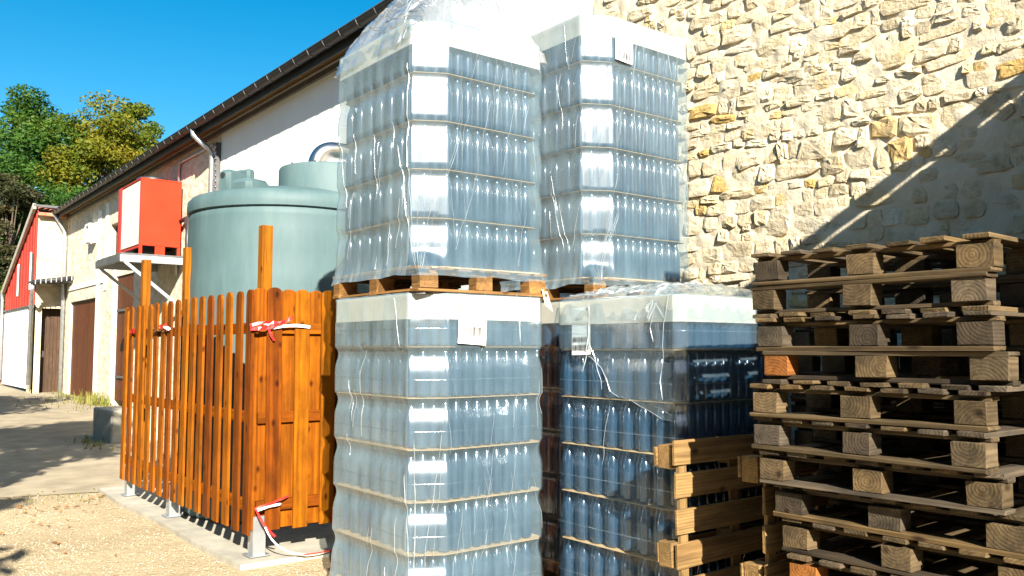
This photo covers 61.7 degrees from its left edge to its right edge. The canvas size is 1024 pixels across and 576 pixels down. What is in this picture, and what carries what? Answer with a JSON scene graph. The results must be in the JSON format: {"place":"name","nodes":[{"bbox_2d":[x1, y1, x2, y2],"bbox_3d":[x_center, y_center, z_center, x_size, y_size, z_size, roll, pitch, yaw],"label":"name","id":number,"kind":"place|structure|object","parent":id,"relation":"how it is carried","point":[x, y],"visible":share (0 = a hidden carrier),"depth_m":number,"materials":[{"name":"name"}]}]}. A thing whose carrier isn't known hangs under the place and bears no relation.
{"place":"outdoors","nodes":[
{"label":"outdoors","id":0,"kind":"place"},
{"bbox_2d":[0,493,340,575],"bbox_3d":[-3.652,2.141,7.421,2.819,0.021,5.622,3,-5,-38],"label":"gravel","id":1,"kind":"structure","parent":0,"point":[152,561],"depth_m":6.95,"materials":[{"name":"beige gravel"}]},
{"bbox_2d":[0,0,381,202],"label":"sky","id":2,"kind":"structure","parent":0,"point":[183,59],"materials":[{"name":"blue"}]},
{"bbox_2d":[0,377,563,575],"bbox_3d":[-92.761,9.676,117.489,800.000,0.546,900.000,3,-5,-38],"label":"ground","id":3,"kind":"structure","parent":0,"point":[97,569],"depth_m":7.01,"materials":[{"name":"beige gravel"}]},
{"bbox_2d":[0,315,3,381],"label":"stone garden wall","id":4,"kind":"structure","parent":3,"relation":"on","point":[2,346],"depth_m":33.29,"materials":[{"name":"white stone"}]},
{"bbox_2d":[0,203,73,392],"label":"annex house","id":5,"kind":"structure","parent":3,"relation":"on","point":[31,292],"depth_m":27.50,"materials":[{"name":"red painted wood"},{"name":"white plaster"},{"name":"dark wood"}]},
{"bbox_2d":[16,264,20,295],"bbox_3d":[-16.777,-0.271,29.162,0.045,1.100,0.380,3,-5,-38],"label":"window","id":6,"kind":"structure","parent":5,"relation":"in","point":[19,266],"depth_m":29.15,"materials":[{"name":"white plastic"}]},
{"bbox_2d":[29,252,33,289],"bbox_3d":[-15.324,-0.551,27.330,0.045,1.200,0.380,3,-5,-38],"label":"window","id":7,"kind":"structure","parent":5,"relation":"in","point":[31,254],"depth_m":27.33,"materials":[{"name":"white plastic"}]},
{"bbox_2d":[39,309,64,391],"bbox_3d":[-14.778,2.024,27.595,0.835,2.853,0.076,3,-5,-38],"label":"door","id":8,"kind":"structure","parent":5,"relation":"in","point":[50,322],"depth_m":27.54,"materials":[{"name":"brown wood"}]},
{"bbox_2d":[0,491,118,575],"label":"fallen leaves","id":9,"kind":"object","parent":3,"relation":"on","point":[60,510],"visible":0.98,"depth_m":8.51,"materials":[{"name":"brown plant"}]},
{"bbox_2d":[16,389,133,509],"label":"grass tufts","id":10,"kind":"object","parent":3,"relation":"on","point":[94,399],"visible":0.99,"depth_m":22.15,"materials":[{"name":"green plant"}]},
{"bbox_2d":[0,382,177,497],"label":"tarmac lane","id":11,"kind":"structure","parent":3,"relation":"on","point":[38,454],"depth_m":13.27,"materials":[{"name":"grey asphalt"}]},
{"bbox_2d":[93,406,157,442],"bbox_3d":[-6.737,2.379,14.932,0.760,0.572,1.308,3,-5,-38],"label":"concrete step","id":12,"kind":"object","parent":3,"relation":"on","point":[107,423],"visible":0.36,"depth_m":14.46,"materials":[{"name":"grey concrete"}]},
{"bbox_2d":[98,481,352,570],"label":"concrete slab","id":13,"kind":"structure","parent":3,"relation":"on","point":[227,545],"depth_m":7.27,"materials":[{"name":"grey concrete"}]},
{"bbox_2d":[181,160,374,521],"bbox_3d":[-2.301,0.474,8.816,2.014,3.420,2.014,3,-5,-38],"label":"water tank","id":14,"kind":"object","parent":13,"relation":"on","point":[297,208],"visible":0.41,"depth_m":7.98,"materials":[{"name":"blue plastic"}]},
{"bbox_2d":[308,142,365,160],"bbox_3d":[-1.417,-1.333,9.614,1.866,0.438,0.208,3,-5,-37],"label":"vent pipe","id":15,"kind":"object","parent":14,"relation":"attached to","point":[326,151],"visible":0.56,"depth_m":9.13,"materials":[{"name":"silver metal"}]},
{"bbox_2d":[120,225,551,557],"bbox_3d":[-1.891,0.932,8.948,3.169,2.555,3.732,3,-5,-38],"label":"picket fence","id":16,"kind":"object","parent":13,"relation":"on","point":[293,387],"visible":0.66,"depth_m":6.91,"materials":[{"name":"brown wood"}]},
{"bbox_2d":[129,324,169,334],"bbox_3d":[-3.671,0.420,8.654,0.076,0.098,1.354,3,-5,-38],"label":"barrier tape","id":17,"kind":"object","parent":16,"relation":"attached to","point":[163,328],"visible":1,"depth_m":8.25,"materials":[{"name":"plastic"}]},
{"bbox_2d":[255,495,332,554],"bbox_3d":[-1.662,1.814,6.563,0.602,0.446,0.133,1,-4,-20],"label":"barrier tape","id":18,"kind":"object","parent":16,"relation":"attached to","point":[263,507],"visible":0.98,"depth_m":6.48,"materials":[{"name":"plastic"}]},
{"bbox_2d":[250,316,343,340],"bbox_3d":[-1.662,0.321,6.770,0.835,0.204,0.051,4,-5,-41],"label":"barrier tape","id":19,"kind":"object","parent":16,"relation":"attached to","point":[276,325],"visible":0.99,"depth_m":6.62,"materials":[{"name":"plastic"}]},
{"bbox_2d":[50,0,593,419],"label":"barn","id":20,"kind":"structure","parent":3,"relation":"on","point":[267,127],"depth_m":16.70,"materials":[{"name":"white paint"}]},
{"bbox_2d":[70,299,94,398],"bbox_3d":[-12.665,1.834,25.407,0.043,2.932,3.390,3,-5,-38],"label":"door","id":21,"kind":"structure","parent":20,"relation":"in","point":[83,322],"depth_m":25.51,"materials":[{"name":"brown wood"}]},
{"bbox_2d":[115,225,117,253],"bbox_3d":[-10.453,-1.265,22.906,0.050,0.900,0.800,3,-5,-38],"label":"window","id":22,"kind":"structure","parent":20,"relation":"in","point":[117,225],"depth_m":23.17,"materials":[{"name":"white plastic"}]},
{"bbox_2d":[114,274,133,400],"bbox_3d":[-9.790,1.267,21.720,0.041,3.183,1.690,3,-5,-38],"label":"door","id":23,"kind":"structure","parent":20,"relation":"in","point":[124,299],"depth_m":21.97,"materials":[{"name":"brown wood"}]},
{"bbox_2d":[95,252,182,312],"bbox_3d":[-8.002,-0.071,18.377,1.290,1.133,2.091,3,-5,-38],"label":"wall shelf","id":24,"kind":"object","parent":20,"relation":"attached to","point":[125,261],"depth_m":17.81,"materials":[{"name":"grey metal"}]},
{"bbox_2d":[117,176,181,255],"bbox_3d":[-7.848,-1.497,18.539,0.843,1.725,1.715,3,-5,-38],"label":"cooling unit","id":25,"kind":"object","parent":24,"relation":"on","point":[149,212],"visible":0.82,"depth_m":17.95,"materials":[{"name":"orange paint"}]},
{"bbox_2d":[179,216,188,246],"bbox_3d":[-6.801,-0.913,17.854,0.147,1.198,0.588,3,-5,-38],"label":"pipe loop","id":26,"kind":"object","parent":20,"relation":"attached to","point":[185,220],"visible":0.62,"depth_m":17.77,"materials":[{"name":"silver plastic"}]},
{"bbox_2d":[531,555,563,575],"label":"wooden pallet","id":27,"kind":"object","parent":3,"relation":"on","point":[549,568],"visible":0.05,"depth_m":6.04,"materials":[{"name":"brown wood"}]},
{"bbox_2d":[504,300,675,564],"bbox_3d":[0.556,1.049,6.403,1.062,1.868,1.167,3,-5,-38],"label":"wrapped bottle load","id":28,"kind":"object","parent":27,"relation":"on","point":[552,493],"visible":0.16,"depth_m":6.07,"materials":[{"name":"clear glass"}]},
{"bbox_2d":[501,277,691,302],"bbox_3d":[0.621,0.048,6.458,1.048,0.152,1.079,3,-5,-38],"label":"wooden pallet","id":29,"kind":"object","parent":28,"relation":"on","point":[554,289],"visible":0.39,"depth_m":6.05,"materials":[{"name":"brown wood"}]},
{"bbox_2d":[505,13,692,289],"bbox_3d":[0.619,-0.911,6.522,1.135,1.912,1.163,3,-5,-38],"label":"wrapped bottle load","id":30,"kind":"object","parent":29,"relation":"on","point":[609,161],"visible":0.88,"depth_m":6.12,"materials":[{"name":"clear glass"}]},
{"bbox_2d":[653,434,785,575],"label":"wooden pallet","id":31,"kind":"object","parent":3,"relation":"on","point":[684,552],"visible":0.6,"depth_m":4.49,"materials":[{"name":"brown wood"}]},
{"bbox_2d":[738,454,875,575],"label":"wooden pallet","id":32,"kind":"object","parent":3,"relation":"on","point":[771,563],"visible":0.2,"depth_m":3.96,"materials":[{"name":"brown wood"}]},
{"bbox_2d":[593,0,1023,552],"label":"stone building","id":33,"kind":"structure","parent":3,"relation":"on","point":[809,125],"depth_m":6.28,"materials":[{"name":"stone"}]},
{"bbox_2d":[329,289,552,575],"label":"wrapped bottle load","id":34,"kind":"object","parent":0,"point":[438,478],"visible":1,"depth_m":5.13,"materials":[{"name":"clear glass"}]},
{"bbox_2d":[333,265,547,299],"bbox_3d":[-0.483,-0.008,5.554,0.972,0.149,1.074,3,-5,-38],"label":"wooden pallet","id":35,"kind":"object","parent":34,"relation":"on","point":[437,280],"visible":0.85,"depth_m":5.28,"materials":[{"name":"brown wood"}]},
{"bbox_2d":[331,0,547,285],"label":"wrapped bottle load","id":36,"kind":"object","parent":35,"relation":"on","point":[439,134],"visible":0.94,"depth_m":5.26,"materials":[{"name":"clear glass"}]},
{"bbox_2d":[553,281,777,575],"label":"wrapped bottle load","id":37,"kind":"object","parent":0,"point":[626,412],"visible":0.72,"depth_m":4.99,"materials":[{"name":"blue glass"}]},
{"bbox_2d":[795,427,817,444],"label":"wooden pallet","id":38,"kind":"object","parent":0,"point":[803,435],"visible":0.05,"depth_m":5.08,"materials":[{"name":"brown wood"}]},
{"bbox_2d":[791,399,941,412],"bbox_3d":[2.390,0.732,5.084,1.011,0.151,1.034,3,-5,-37],"label":"wooden pallet","id":39,"kind":"object","parent":38,"relation":"on","point":[799,405],"visible":0.02,"depth_m":5.15,"materials":[{"name":"brown wood"}]},
{"bbox_2d":[790,374,943,406],"bbox_3d":[2.372,0.584,5.043,1.013,0.150,1.041,3,-5,-38],"label":"wooden pallet","id":40,"kind":"object","parent":39,"relation":"on","point":[801,396],"visible":0.05,"depth_m":5.07,"materials":[{"name":"brown wood"}]},
{"bbox_2d":[798,355,1020,374],"bbox_3d":[2.390,0.443,5.089,1.014,0.151,1.036,3,-5,-39],"label":"wooden pallet","id":41,"kind":"object","parent":40,"relation":"on","point":[809,364],"visible":0.14,"depth_m":5.09,"materials":[{"name":"brown wood"}]},
{"bbox_2d":[793,326,951,345],"bbox_3d":[2.384,0.295,5.064,1.016,0.151,1.036,3,-5,-37],"label":"wooden pallet","id":42,"kind":"object","parent":41,"relation":"on","point":[803,336],"visible":0.1,"depth_m":5.10,"materials":[{"name":"brown wood"}]},
{"bbox_2d":[828,562,925,575],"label":"wooden pallet","id":43,"kind":"object","parent":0,"point":[837,573],"visible":0.1,"depth_m":3.92,"materials":[{"name":"brown wood"}]},
{"bbox_2d":[787,538,997,575],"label":"wooden pallet","id":44,"kind":"object","parent":43,"relation":"on","point":[803,565],"visible":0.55,"depth_m":3.62,"materials":[{"name":"brown wood"}]},
{"bbox_2d":[782,505,1023,575],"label":"wooden pallet","id":45,"kind":"object","parent":44,"relation":"on","point":[901,556],"visible":0.65,"depth_m":3.49,"materials":[{"name":"brown wood"}]},
{"bbox_2d":[773,467,1023,559],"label":"wooden pallet","id":46,"kind":"object","parent":45,"relation":"on","point":[1004,535],"visible":0.56,"depth_m":3.45,"materials":[{"name":"brown wood"}]},
{"bbox_2d":[759,438,1023,515],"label":"wooden pallet","id":47,"kind":"object","parent":46,"relation":"on","point":[994,493],"visible":0.69,"depth_m":3.43,"materials":[{"name":"brown wood"}]},
{"bbox_2d":[751,408,1023,474],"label":"wooden pallet","id":48,"kind":"object","parent":47,"relation":"on","point":[975,452],"visible":0.71,"depth_m":3.44,"materials":[{"name":"brown wood"}]},
{"bbox_2d":[750,383,1023,431],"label":"wooden pallet","id":49,"kind":"object","parent":48,"relation":"on","point":[974,410],"visible":0.77,"depth_m":3.47,"materials":[{"name":"brown wood"}]},
{"bbox_2d":[762,351,1023,391],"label":"wooden pallet","id":50,"kind":"object","parent":49,"relation":"on","point":[992,371],"visible":0.99,"depth_m":3.45,"materials":[{"name":"brown wood"}]},
{"bbox_2d":[755,311,1023,350],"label":"wooden pallet","id":51,"kind":"object","parent":50,"relation":"on","point":[977,330],"visible":1,"depth_m":3.47,"materials":[{"name":"brown wood"}]},
{"bbox_2d":[751,271,1023,318],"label":"wooden pallet","id":52,"kind":"object","parent":51,"relation":"on","point":[974,291],"visible":0.86,"depth_m":3.51,"materials":[{"name":"brown wood"}]},
{"bbox_2d":[751,232,1023,292],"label":"wooden pallet","id":53,"kind":"object","parent":52,"relation":"on","point":[984,252],"visible":0.82,"depth_m":3.53,"materials":[{"name":"brown wood"}]},
{"bbox_2d":[997,396,1001,408],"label":"wooden pallet","id":54,"kind":"object","parent":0,"point":[999,404],"visible":0.01,"depth_m":4.25,"materials":[{"name":"brown wood"}]},
{"bbox_2d":[1005,327,1009,345],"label":"wooden pallet","id":55,"kind":"object","parent":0,"point":[1007,342],"visible":0.02,"depth_m":4.24,"materials":[{"name":"brown wood"}]},
{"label":"hillside","id":56,"kind":"structure","parent":0,"visible":0},
{"bbox_2d":[0,172,46,302],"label":"conifer tree","id":57,"kind":"object","parent":56,"relation":"on","point":[22,194],"visible":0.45,"depth_m":44.92,"materials":[{"name":"plant"}]},
{"bbox_2d":[0,179,89,267],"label":"broadleaf tree","id":58,"kind":"object","parent":56,"relation":"on","point":[63,197],"visible":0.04,"depth_m":48.31,"materials":[{"name":"green plant"}]},
{"bbox_2d":[0,83,101,243],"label":"broadleaf tree","id":59,"kind":"object","parent":56,"relation":"on","point":[30,135],"visible":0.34,"depth_m":53.16,"materials":[{"name":"green plant"}]},
{"bbox_2d":[14,90,157,205],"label":"broadleaf tree","id":60,"kind":"object","parent":56,"relation":"on","point":[110,134],"visible":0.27,"depth_m":54.30,"materials":[{"name":"green plant"}]},
{"bbox_2d":[76,101,165,182],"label":"broadleaf tree","id":61,"kind":"object","parent":56,"relation":"on","point":[142,112],"visible":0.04,"depth_m":59.70,"materials":[{"name":"green plant"}]},
{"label":"wooden pallet","id":62,"kind":"object","parent":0,"visible":0},
{"bbox_2d":[827,537,944,556],"bbox_3d":[2.405,1.602,5.001,1.008,0.150,1.039,3,-5,-39],"label":"wooden pallet","id":63,"kind":"object","parent":62,"relation":"on","point":[843,537],"depth_m":5.29,"materials":[{"name":"brown wood"}]},
{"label":"wooden pallet","id":64,"kind":"object","parent":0,"visible":0},
{"bbox_2d":[813,504,983,541],"bbox_3d":[2.393,1.312,5.004,1.012,0.152,1.037,3,-5,-39],"label":"wooden pallet","id":65,"kind":"object","parent":64,"relation":"on","point":[829,505],"visible":0.01,"depth_m":4.91,"materials":[{"name":"brown wood"}]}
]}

